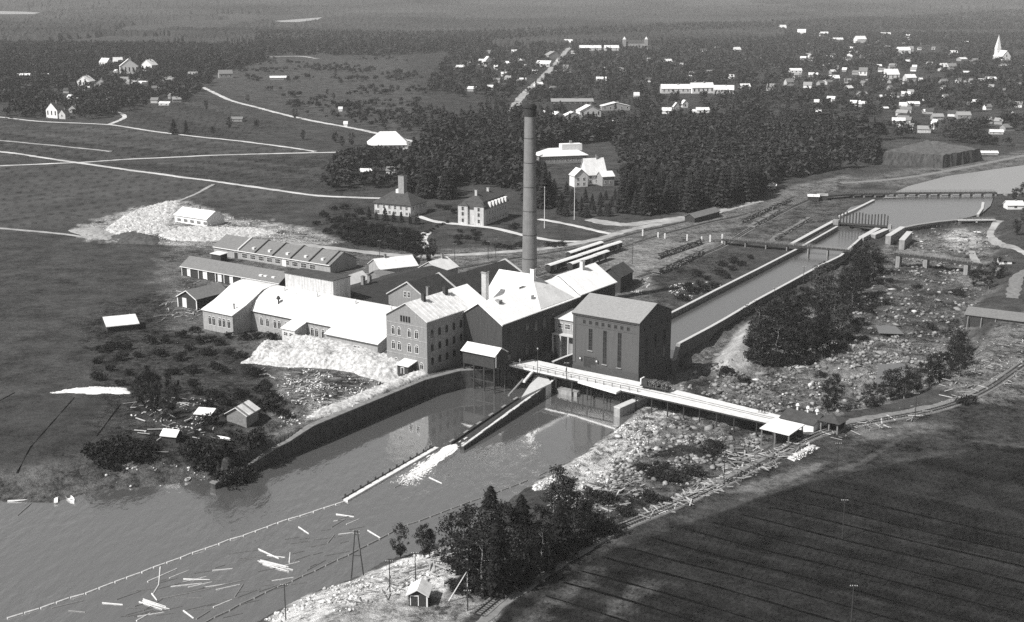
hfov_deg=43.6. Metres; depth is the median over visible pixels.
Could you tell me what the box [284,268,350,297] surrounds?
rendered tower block
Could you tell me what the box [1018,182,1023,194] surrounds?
broadleaf tree
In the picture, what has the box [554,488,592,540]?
broadleaf tree
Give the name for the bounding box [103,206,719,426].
yard rubble
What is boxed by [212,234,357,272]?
long storehouse
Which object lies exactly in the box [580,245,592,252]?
goods wagon
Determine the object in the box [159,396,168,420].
slim tree
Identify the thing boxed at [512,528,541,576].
broadleaf tree
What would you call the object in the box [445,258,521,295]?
dark storehouse
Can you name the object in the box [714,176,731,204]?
pine tree
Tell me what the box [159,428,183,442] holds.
fisher hut
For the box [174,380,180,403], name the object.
slim tree
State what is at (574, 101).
house
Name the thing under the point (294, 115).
meadow tree
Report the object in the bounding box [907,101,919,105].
house
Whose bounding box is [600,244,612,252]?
goods wagon
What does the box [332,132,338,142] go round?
meadow tree
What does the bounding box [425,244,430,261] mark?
garden tree
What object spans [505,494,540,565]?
spruce tree
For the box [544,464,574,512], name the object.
pale tree
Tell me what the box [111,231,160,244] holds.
dark spoil
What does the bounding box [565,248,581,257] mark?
goods wagon
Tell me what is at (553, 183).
conifer
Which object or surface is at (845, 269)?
broadleaf tree
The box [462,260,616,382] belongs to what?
machine hall
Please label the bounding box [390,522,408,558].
young tree
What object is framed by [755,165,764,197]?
pine tree
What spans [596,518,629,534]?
bush
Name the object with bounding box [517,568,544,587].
undergrowth bush
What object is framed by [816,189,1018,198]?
pond bridge
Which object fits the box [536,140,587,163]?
long villa
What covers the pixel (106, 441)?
bush
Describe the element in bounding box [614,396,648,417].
pier wall
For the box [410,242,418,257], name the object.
garden tree
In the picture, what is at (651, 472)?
bush
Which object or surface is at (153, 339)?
bush
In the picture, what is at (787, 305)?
broadleaf tree
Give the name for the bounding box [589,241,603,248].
goods wagon
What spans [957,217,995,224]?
footbridge
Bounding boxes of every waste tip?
[69,226,116,239]
[104,200,179,234]
[158,225,277,241]
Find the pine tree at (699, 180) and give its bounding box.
[695,171,705,199]
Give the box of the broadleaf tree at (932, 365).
[916,353,942,386]
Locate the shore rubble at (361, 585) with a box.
[264,361,900,621]
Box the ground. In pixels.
[0,0,1023,621]
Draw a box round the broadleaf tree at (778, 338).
[753,319,798,359]
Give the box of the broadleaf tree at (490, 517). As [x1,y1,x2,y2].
[468,508,508,555]
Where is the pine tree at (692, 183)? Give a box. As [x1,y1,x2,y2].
[679,174,700,211]
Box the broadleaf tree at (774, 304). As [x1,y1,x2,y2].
[765,299,783,323]
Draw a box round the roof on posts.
[193,407,215,417]
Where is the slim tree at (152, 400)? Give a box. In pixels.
[146,384,162,417]
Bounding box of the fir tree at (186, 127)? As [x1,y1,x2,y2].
[182,120,189,133]
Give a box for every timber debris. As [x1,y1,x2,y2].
[87,204,384,408]
[123,273,451,603]
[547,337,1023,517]
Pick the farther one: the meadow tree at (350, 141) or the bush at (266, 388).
the meadow tree at (350, 141)
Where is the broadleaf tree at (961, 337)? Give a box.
[947,334,971,357]
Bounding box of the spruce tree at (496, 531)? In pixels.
[476,521,517,596]
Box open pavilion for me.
[818,414,848,433]
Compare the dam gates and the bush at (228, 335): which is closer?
the bush at (228, 335)
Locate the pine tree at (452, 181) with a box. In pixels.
[442,168,460,197]
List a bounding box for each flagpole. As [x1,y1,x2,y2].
[544,187,544,227]
[574,170,574,219]
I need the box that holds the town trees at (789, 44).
[430,27,1023,84]
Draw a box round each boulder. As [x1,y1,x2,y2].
[704,424,713,430]
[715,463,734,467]
[755,372,768,374]
[792,365,807,368]
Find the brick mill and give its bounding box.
[384,284,485,372]
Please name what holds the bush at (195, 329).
on the ground
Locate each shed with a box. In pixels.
[103,314,139,332]
[173,206,223,226]
[176,282,225,309]
[180,256,285,286]
[367,269,395,278]
[684,207,720,222]
[759,418,804,451]
[779,403,827,431]
[964,306,1023,328]
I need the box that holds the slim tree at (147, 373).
[142,365,152,392]
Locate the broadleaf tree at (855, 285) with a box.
[835,265,870,304]
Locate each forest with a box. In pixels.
[0,0,1023,45]
[0,39,265,73]
[253,8,1023,54]
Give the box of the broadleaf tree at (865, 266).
[852,257,873,295]
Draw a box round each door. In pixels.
[182,297,186,307]
[218,274,221,281]
[410,595,418,605]
[583,355,595,369]
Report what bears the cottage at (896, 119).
on the ground
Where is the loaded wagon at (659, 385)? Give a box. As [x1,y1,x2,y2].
[640,377,671,391]
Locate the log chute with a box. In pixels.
[448,378,557,449]
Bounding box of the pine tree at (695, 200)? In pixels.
[691,182,700,210]
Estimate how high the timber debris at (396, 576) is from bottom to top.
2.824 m
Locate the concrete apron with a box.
[521,375,550,400]
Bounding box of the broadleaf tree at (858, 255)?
[846,250,870,278]
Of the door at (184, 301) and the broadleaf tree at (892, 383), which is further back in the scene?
the door at (184, 301)
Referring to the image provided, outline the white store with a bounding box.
[367,254,418,272]
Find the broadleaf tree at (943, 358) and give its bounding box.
[927,351,953,382]
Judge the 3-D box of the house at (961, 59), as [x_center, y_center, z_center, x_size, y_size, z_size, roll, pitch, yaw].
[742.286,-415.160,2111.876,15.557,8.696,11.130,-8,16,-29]
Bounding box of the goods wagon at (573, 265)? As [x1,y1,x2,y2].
[567,258,584,269]
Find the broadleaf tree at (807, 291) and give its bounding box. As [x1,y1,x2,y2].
[790,286,816,321]
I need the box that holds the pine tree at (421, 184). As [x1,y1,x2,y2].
[415,164,432,197]
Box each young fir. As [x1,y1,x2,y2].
[366,206,371,218]
[381,207,388,220]
[390,211,395,221]
[399,211,404,221]
[413,213,420,223]
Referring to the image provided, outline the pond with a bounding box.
[839,194,993,231]
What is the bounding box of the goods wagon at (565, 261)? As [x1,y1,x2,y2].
[558,257,571,268]
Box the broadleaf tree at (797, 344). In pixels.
[777,328,801,360]
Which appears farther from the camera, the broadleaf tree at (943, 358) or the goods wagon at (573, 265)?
the goods wagon at (573, 265)
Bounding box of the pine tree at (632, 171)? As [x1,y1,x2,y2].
[628,167,639,196]
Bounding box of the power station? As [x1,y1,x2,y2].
[572,293,673,396]
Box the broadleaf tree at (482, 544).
[449,527,508,596]
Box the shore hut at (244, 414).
[224,400,260,427]
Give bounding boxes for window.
[208,315,211,324]
[212,316,215,325]
[218,317,221,326]
[222,318,225,327]
[227,319,230,328]
[273,319,276,328]
[391,325,394,334]
[397,327,400,335]
[407,329,410,337]
[414,330,418,338]
[415,345,418,353]
[507,329,510,341]
[507,350,510,362]
[517,326,519,338]
[517,346,519,358]
[525,343,528,355]
[526,322,528,334]
[534,319,537,331]
[534,339,537,351]
[543,316,545,328]
[543,336,545,347]
[551,313,554,324]
[557,322,562,328]
[565,324,570,329]
[588,328,592,350]
[602,330,606,364]
[617,332,621,367]
[644,337,647,366]
[654,333,656,361]
[663,329,665,357]
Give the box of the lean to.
[395,358,416,375]
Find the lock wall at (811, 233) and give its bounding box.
[791,221,831,244]
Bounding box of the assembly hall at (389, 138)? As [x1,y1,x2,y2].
[367,131,407,149]
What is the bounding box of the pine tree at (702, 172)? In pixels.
[700,166,705,184]
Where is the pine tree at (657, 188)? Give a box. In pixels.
[650,176,667,212]
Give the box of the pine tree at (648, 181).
[637,176,658,214]
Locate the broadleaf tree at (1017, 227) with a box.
[1012,219,1021,232]
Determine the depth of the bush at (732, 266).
557.87 m
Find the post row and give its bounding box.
[642,229,722,242]
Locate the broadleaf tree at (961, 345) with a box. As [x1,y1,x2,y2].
[955,339,974,365]
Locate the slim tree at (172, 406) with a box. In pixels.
[165,383,177,413]
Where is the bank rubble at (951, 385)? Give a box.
[598,325,1021,517]
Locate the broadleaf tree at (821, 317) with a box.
[804,311,831,354]
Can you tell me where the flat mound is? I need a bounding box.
[880,140,982,167]
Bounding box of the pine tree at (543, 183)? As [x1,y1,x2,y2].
[536,174,551,208]
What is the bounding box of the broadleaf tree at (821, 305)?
[811,296,832,331]
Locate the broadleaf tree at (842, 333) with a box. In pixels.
[829,303,855,342]
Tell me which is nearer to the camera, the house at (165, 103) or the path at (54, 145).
the path at (54, 145)
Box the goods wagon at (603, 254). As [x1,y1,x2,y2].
[595,250,609,260]
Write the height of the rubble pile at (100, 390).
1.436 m
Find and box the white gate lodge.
[418,253,458,273]
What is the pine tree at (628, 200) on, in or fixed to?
on the ground
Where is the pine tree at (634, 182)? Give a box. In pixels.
[629,174,638,199]
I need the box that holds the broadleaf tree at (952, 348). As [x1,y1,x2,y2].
[945,345,961,368]
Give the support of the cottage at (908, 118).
on the ground
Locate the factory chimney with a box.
[522,104,536,276]
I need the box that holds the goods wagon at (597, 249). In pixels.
[591,247,602,253]
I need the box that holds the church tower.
[994,36,1000,56]
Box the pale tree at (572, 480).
[559,476,581,518]
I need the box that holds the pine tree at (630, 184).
[628,176,634,209]
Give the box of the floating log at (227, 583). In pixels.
[212,579,243,587]
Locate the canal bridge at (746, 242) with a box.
[721,236,852,255]
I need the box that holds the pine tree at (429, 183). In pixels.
[416,162,434,197]
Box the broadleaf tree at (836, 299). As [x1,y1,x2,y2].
[822,292,848,328]
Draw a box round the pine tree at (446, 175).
[440,170,453,198]
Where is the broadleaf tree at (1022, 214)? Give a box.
[1020,208,1023,219]
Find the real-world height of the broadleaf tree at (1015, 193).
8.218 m
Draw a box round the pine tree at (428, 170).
[414,163,437,197]
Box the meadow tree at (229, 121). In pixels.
[225,117,232,127]
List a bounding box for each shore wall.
[838,199,874,217]
[977,202,983,216]
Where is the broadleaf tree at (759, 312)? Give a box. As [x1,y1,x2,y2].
[739,300,775,336]
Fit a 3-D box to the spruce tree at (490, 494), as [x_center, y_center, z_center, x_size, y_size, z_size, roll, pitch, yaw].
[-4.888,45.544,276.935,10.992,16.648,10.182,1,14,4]
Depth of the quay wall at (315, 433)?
380.36 m
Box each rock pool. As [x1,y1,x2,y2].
[876,325,903,333]
[876,363,905,385]
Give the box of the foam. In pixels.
[390,444,457,485]
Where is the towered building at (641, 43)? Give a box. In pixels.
[622,37,647,49]
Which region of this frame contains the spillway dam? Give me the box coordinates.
[891,219,957,231]
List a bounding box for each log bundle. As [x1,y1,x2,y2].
[139,598,169,609]
[258,559,292,571]
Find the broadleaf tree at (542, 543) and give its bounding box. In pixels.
[527,521,556,569]
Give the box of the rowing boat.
[213,435,229,439]
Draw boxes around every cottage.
[62,88,70,92]
[150,97,159,102]
[172,96,180,101]
[467,86,477,90]
[816,80,824,84]
[824,80,831,84]
[827,96,835,101]
[852,70,858,74]
[858,101,865,106]
[892,117,904,124]
[895,109,909,115]
[900,91,910,96]
[900,106,911,112]
[902,116,912,122]
[917,125,930,132]
[925,108,933,113]
[930,113,943,119]
[939,79,947,83]
[947,110,957,116]
[982,104,991,109]
[994,118,1004,124]
[999,124,1014,130]
[1011,110,1021,115]
[1014,101,1023,107]
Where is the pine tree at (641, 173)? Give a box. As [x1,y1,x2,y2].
[637,164,646,194]
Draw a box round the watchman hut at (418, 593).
[405,578,432,606]
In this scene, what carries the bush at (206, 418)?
on the ground
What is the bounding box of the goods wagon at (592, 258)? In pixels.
[583,254,597,264]
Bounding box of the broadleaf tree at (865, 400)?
[860,383,874,406]
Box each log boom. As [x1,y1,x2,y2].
[7,501,344,618]
[205,479,527,621]
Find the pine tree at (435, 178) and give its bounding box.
[431,174,437,195]
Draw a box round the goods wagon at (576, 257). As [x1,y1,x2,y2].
[570,254,582,260]
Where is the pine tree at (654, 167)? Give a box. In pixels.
[652,162,658,175]
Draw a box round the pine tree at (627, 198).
[615,181,636,210]
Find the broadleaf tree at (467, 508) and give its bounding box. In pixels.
[450,502,482,552]
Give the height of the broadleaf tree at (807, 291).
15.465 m
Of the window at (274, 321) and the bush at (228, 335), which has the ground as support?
the bush at (228, 335)
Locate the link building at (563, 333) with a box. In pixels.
[551,308,574,357]
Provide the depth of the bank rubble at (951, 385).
417.21 m
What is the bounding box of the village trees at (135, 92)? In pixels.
[0,53,213,118]
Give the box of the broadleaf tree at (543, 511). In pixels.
[530,504,550,554]
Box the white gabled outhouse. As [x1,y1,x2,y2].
[349,271,366,284]
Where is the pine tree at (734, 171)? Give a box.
[730,167,740,200]
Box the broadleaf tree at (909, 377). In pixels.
[891,364,920,398]
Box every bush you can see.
[80,441,104,457]
[88,440,117,461]
[89,370,108,379]
[92,356,103,363]
[94,451,119,467]
[95,344,108,351]
[95,439,118,452]
[99,443,121,458]
[102,442,130,459]
[104,432,139,456]
[105,364,115,371]
[106,340,122,350]
[109,444,136,460]
[112,353,129,360]
[114,379,125,383]
[116,438,149,452]
[121,343,133,349]
[121,435,145,455]
[123,368,136,374]
[129,446,156,459]
[132,351,144,356]
[133,438,154,451]
[139,370,156,380]
[142,334,159,343]
[153,348,165,355]
[160,336,170,341]
[168,368,180,373]
[173,351,187,360]
[175,329,187,336]
[177,440,202,459]
[183,342,197,349]
[183,364,199,373]
[184,436,208,452]
[185,450,225,469]
[186,378,199,385]
[188,325,201,331]
[190,385,206,394]
[194,334,209,343]
[196,412,219,424]
[197,399,213,406]
[199,346,216,354]
[201,436,238,455]
[203,388,226,401]
[207,360,221,369]
[207,465,246,484]
[211,336,225,344]
[215,364,227,371]
[215,405,232,414]
[217,396,234,405]
[224,331,233,337]
[224,347,235,354]
[226,480,247,491]
[228,429,265,449]
[228,473,251,486]
[230,388,249,399]
[231,350,248,357]
[231,459,257,477]
[236,332,251,340]
[245,365,263,376]
[247,426,266,443]
[250,331,262,338]
[250,397,265,405]
[251,383,271,392]
[256,399,279,411]
[258,378,270,385]
[261,331,279,339]
[262,391,283,402]
[275,408,290,416]
[318,210,328,216]
[321,227,332,232]
[333,216,341,221]
[335,230,343,234]
[337,224,350,230]
[339,203,349,208]
[339,217,349,222]
[339,233,348,239]
[343,212,356,217]
[347,235,358,241]
[352,232,369,237]
[353,208,363,213]
[354,217,365,220]
[354,239,363,244]
[364,240,376,246]
[390,243,399,249]
[397,242,406,248]
[399,227,412,230]
[403,245,420,251]
[410,234,424,240]
[444,577,466,593]
[462,581,487,595]
[471,231,481,235]
[484,586,500,595]
[505,245,517,248]
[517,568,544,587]
[533,555,561,574]
[550,241,559,246]
[554,545,578,561]
[556,240,566,245]
[571,531,596,547]
[576,521,603,536]
[585,489,604,500]
[588,512,611,525]
[595,490,618,504]
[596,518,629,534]
[615,504,636,516]
[633,462,649,471]
[640,487,658,500]
[644,467,666,477]
[650,460,669,469]
[652,496,672,505]
[655,471,678,481]
[667,468,687,482]
[674,293,689,300]
[681,464,707,476]
[682,282,692,287]
[685,286,697,292]
[690,268,704,275]
[695,284,709,291]
[698,444,723,455]
[704,438,725,448]
[709,281,721,286]
[712,267,726,274]
[715,260,727,265]
[716,365,734,375]
[720,271,731,277]
[726,256,739,263]
[728,265,737,269]
[735,375,751,383]
[736,260,746,265]
[743,348,764,359]
[757,354,782,364]
[772,356,796,368]
[787,352,812,363]
[799,351,819,364]
[815,370,827,377]
[818,349,832,356]
[826,341,848,350]
[844,330,857,339]
[849,317,865,323]
[857,303,876,311]
[859,335,868,340]
[866,292,878,299]
[875,277,886,283]
[877,269,891,274]
[882,298,895,304]
[910,283,922,288]
[926,321,939,329]
[948,287,965,295]
[954,394,978,403]
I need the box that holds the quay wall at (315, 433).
[210,367,498,488]
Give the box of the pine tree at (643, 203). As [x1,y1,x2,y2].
[636,186,651,214]
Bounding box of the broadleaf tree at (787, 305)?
[768,288,806,326]
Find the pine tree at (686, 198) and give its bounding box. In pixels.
[681,180,696,211]
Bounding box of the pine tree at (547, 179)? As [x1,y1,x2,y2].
[536,171,556,205]
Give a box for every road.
[0,151,380,198]
[0,152,334,165]
[203,87,411,141]
[274,56,316,58]
[281,200,763,257]
[476,548,593,621]
[507,47,570,111]
[822,364,1015,428]
[838,155,1023,183]
[1005,270,1023,298]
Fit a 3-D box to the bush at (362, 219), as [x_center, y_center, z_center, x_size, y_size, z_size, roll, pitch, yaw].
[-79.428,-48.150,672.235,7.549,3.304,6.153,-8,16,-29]
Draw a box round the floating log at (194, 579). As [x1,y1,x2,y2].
[183,578,209,579]
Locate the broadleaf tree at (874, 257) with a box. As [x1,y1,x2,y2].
[866,251,887,281]
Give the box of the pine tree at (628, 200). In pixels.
[622,184,632,212]
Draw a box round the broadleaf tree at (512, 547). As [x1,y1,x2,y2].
[501,526,529,582]
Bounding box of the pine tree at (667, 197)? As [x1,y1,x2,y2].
[662,187,671,211]
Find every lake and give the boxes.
[0,11,37,13]
[278,17,321,21]
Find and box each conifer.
[552,178,557,188]
[555,200,562,214]
[557,193,564,205]
[562,202,570,215]
[563,182,570,194]
[567,189,575,202]
[570,198,578,210]
[577,202,584,215]
[580,204,590,217]
[582,188,588,202]
[588,197,592,208]
[590,201,596,213]
[596,192,604,206]
[596,206,603,215]
[603,190,608,199]
[604,202,613,216]
[609,196,614,206]
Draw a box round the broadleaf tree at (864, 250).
[851,237,883,268]
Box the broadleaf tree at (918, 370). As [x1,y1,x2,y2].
[912,367,927,392]
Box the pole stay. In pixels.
[448,572,466,600]
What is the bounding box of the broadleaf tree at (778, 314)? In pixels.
[761,306,791,346]
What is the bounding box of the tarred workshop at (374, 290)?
[350,265,456,305]
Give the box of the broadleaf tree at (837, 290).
[818,275,854,307]
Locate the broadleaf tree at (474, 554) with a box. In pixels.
[444,529,487,582]
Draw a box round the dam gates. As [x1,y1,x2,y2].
[832,211,891,229]
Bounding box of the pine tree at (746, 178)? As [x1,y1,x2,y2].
[740,165,754,200]
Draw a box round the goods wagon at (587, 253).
[579,250,592,257]
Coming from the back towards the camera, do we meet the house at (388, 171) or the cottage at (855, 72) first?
the cottage at (855, 72)
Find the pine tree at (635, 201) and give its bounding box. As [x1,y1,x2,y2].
[629,190,638,213]
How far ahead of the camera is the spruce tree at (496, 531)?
257.45 m
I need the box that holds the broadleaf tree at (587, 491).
[576,484,600,532]
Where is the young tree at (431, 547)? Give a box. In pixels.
[422,529,436,557]
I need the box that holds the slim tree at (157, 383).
[151,373,162,402]
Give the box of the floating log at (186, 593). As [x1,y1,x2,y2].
[160,588,210,598]
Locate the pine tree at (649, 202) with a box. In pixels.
[642,189,653,214]
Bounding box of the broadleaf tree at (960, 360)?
[949,348,973,376]
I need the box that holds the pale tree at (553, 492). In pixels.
[539,481,566,521]
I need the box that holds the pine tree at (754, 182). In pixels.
[747,166,760,199]
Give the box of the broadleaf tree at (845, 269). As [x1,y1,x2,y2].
[834,266,852,296]
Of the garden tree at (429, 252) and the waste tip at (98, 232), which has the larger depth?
the waste tip at (98, 232)
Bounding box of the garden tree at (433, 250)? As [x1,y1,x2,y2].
[429,238,437,255]
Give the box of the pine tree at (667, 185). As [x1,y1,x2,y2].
[662,181,675,210]
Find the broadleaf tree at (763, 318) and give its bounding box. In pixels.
[746,314,778,356]
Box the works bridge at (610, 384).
[509,359,779,434]
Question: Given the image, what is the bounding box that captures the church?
[993,50,1010,60]
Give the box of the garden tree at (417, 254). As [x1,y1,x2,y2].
[412,243,422,267]
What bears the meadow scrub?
on the ground
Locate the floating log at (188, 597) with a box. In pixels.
[174,597,203,597]
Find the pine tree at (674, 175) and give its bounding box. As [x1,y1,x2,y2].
[664,171,679,196]
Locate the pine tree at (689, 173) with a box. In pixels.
[684,169,691,188]
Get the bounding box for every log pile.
[632,277,645,284]
[650,237,702,259]
[650,248,706,274]
[714,454,775,484]
[735,198,792,222]
[748,209,781,227]
[770,217,810,240]
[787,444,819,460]
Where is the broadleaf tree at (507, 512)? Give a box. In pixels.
[482,499,522,552]
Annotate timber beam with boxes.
[523,370,533,382]
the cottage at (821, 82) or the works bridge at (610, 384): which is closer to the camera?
the works bridge at (610, 384)
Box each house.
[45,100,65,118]
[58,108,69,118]
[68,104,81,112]
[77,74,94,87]
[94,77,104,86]
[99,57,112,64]
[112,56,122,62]
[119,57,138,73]
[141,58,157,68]
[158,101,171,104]
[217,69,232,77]
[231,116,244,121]
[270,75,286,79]
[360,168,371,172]
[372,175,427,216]
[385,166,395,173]
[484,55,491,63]
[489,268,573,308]
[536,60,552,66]
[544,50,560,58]
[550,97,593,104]
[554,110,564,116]
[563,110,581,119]
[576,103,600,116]
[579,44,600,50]
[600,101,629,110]
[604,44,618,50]
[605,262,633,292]
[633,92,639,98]
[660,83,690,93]
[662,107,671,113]
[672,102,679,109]
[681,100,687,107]
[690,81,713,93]
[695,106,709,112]
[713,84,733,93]
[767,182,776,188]
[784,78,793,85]
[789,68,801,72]
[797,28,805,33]
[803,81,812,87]
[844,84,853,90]
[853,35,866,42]
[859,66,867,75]
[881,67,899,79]
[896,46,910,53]
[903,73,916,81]
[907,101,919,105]
[931,118,940,128]
[938,62,948,70]
[947,62,956,68]
[954,110,971,118]
[956,57,966,60]
[981,150,998,154]
[988,129,1003,133]
[996,255,1012,264]
[1003,199,1023,209]
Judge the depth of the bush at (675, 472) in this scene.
332.43 m
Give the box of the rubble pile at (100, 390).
[50,386,130,393]
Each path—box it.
[0,140,108,151]
[0,227,93,238]
[2,117,313,151]
[109,112,126,123]
[178,184,214,200]
[418,214,576,241]
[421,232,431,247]
[537,219,609,233]
[586,216,684,225]
[968,237,979,262]
[986,220,1023,254]
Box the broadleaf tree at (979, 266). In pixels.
[974,264,984,280]
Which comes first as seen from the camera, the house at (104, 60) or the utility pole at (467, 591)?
the utility pole at (467, 591)
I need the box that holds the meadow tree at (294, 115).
[292,108,298,117]
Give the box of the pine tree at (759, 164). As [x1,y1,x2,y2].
[756,161,768,194]
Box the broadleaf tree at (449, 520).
[432,508,474,575]
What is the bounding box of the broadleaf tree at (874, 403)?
[866,382,888,407]
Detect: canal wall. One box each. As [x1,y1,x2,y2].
[671,226,837,317]
[671,343,679,375]
[678,238,861,357]
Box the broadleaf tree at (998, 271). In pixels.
[989,256,1008,278]
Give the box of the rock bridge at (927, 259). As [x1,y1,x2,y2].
[894,250,1001,275]
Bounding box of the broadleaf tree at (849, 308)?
[835,296,859,324]
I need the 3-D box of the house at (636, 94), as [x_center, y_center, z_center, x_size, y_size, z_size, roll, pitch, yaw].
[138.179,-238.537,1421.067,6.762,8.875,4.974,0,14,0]
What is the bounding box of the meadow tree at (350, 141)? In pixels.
[348,132,354,144]
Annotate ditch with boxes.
[16,398,73,472]
[97,404,120,435]
[546,595,628,621]
[563,582,697,621]
[581,570,760,621]
[601,556,839,621]
[634,549,905,621]
[651,537,974,621]
[684,528,1023,615]
[712,522,1023,600]
[742,514,1023,583]
[771,507,1023,566]
[780,498,1023,553]
[809,490,1023,538]
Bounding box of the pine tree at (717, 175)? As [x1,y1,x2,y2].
[710,171,719,187]
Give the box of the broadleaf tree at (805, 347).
[790,319,822,354]
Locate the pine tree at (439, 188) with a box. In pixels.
[436,175,447,199]
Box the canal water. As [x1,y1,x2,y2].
[670,229,867,357]
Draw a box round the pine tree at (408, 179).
[406,172,414,194]
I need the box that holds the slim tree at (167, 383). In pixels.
[164,370,171,390]
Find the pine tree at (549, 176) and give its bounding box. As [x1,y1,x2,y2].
[547,171,555,202]
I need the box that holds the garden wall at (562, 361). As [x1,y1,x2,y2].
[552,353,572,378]
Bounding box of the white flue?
[481,270,488,299]
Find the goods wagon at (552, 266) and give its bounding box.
[545,261,560,272]
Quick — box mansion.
[458,187,508,225]
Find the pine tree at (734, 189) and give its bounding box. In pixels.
[728,177,739,202]
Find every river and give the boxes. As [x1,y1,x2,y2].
[0,341,761,621]
[884,165,1023,197]
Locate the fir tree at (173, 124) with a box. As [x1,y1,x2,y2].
[169,119,178,133]
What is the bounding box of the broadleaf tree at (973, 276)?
[968,270,978,284]
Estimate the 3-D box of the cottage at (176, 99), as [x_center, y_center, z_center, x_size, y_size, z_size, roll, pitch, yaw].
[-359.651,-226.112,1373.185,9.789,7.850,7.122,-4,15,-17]
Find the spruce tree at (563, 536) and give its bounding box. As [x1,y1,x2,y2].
[543,503,576,560]
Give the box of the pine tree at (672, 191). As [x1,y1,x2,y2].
[664,182,679,211]
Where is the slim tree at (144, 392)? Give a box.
[140,388,147,409]
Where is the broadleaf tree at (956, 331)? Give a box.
[944,325,968,345]
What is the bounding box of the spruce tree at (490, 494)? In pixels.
[473,485,505,552]
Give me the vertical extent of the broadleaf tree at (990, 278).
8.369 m
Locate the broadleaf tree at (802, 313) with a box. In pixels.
[796,311,813,343]
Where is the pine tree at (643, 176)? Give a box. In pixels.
[637,172,645,192]
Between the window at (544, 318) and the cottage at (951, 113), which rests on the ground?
the cottage at (951, 113)
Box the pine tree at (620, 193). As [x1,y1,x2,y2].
[614,179,630,212]
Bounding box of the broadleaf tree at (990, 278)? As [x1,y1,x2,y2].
[983,272,994,288]
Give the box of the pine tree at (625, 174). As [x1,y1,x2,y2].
[616,168,628,197]
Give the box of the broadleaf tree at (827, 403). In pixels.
[819,378,839,411]
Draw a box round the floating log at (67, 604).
[51,600,83,607]
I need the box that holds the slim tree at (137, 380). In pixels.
[130,376,146,404]
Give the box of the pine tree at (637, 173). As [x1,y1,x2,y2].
[635,167,639,187]
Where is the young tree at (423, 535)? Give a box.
[411,522,433,557]
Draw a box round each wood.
[320,144,406,188]
[387,100,890,194]
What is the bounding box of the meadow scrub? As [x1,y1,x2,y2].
[231,51,425,131]
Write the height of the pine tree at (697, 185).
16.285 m
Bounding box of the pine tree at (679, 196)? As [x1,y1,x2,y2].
[673,183,682,210]
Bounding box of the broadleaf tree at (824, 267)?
[806,261,837,299]
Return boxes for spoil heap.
[241,333,399,382]
[307,369,430,417]
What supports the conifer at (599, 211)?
on the ground
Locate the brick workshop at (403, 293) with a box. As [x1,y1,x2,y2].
[386,272,455,306]
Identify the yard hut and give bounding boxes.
[210,251,227,260]
[807,194,819,200]
[817,193,827,199]
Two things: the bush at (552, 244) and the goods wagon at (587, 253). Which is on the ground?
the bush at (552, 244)
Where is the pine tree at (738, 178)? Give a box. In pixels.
[735,169,745,201]
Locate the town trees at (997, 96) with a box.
[407,71,1023,136]
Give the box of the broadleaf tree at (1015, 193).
[1011,187,1019,198]
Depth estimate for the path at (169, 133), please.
1078.06 m
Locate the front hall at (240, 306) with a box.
[201,279,395,352]
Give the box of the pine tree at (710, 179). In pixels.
[702,169,718,204]
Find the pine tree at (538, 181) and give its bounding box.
[536,176,545,206]
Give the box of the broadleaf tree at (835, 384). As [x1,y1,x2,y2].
[824,373,844,405]
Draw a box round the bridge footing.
[557,387,579,396]
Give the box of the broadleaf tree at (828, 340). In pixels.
[818,319,839,348]
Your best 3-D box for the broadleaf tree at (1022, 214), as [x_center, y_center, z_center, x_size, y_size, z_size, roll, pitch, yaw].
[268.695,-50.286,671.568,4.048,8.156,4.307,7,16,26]
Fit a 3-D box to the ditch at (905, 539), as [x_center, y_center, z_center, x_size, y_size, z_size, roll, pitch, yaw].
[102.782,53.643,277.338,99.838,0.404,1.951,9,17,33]
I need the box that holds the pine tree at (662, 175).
[660,171,664,197]
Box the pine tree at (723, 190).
[712,171,733,207]
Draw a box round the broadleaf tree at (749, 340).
[743,325,767,356]
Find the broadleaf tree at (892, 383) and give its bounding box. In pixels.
[880,368,904,400]
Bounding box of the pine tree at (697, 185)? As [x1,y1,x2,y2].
[695,181,701,208]
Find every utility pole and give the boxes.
[280,584,287,620]
[351,530,363,577]
[385,560,392,591]
[411,553,418,580]
[463,590,470,610]
[835,443,841,477]
[841,500,848,538]
[850,585,857,621]
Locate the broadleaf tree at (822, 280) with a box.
[809,274,834,312]
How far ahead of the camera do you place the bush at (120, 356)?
423.40 m
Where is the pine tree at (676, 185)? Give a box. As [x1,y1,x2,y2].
[673,181,678,200]
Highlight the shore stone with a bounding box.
[105,396,206,486]
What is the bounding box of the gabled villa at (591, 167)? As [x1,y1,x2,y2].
[580,154,606,184]
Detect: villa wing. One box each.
[569,167,588,186]
[597,171,614,185]
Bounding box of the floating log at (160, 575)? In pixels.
[147,568,176,581]
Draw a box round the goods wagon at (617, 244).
[610,241,621,250]
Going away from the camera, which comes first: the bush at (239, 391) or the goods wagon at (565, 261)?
the bush at (239, 391)
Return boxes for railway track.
[460,212,727,269]
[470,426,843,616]
[537,197,795,277]
[635,190,834,277]
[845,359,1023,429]
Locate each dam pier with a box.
[858,228,880,241]
[870,228,888,238]
[885,226,904,244]
[899,231,912,249]
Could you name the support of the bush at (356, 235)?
on the ground
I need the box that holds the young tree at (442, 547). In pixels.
[433,539,449,561]
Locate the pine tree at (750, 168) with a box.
[749,163,752,175]
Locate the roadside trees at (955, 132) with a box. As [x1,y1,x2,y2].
[945,113,1023,142]
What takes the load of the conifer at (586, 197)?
on the ground
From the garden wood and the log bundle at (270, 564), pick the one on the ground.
the garden wood
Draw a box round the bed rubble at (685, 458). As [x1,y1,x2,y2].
[598,221,989,502]
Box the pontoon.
[342,445,438,501]
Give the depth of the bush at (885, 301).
511.84 m

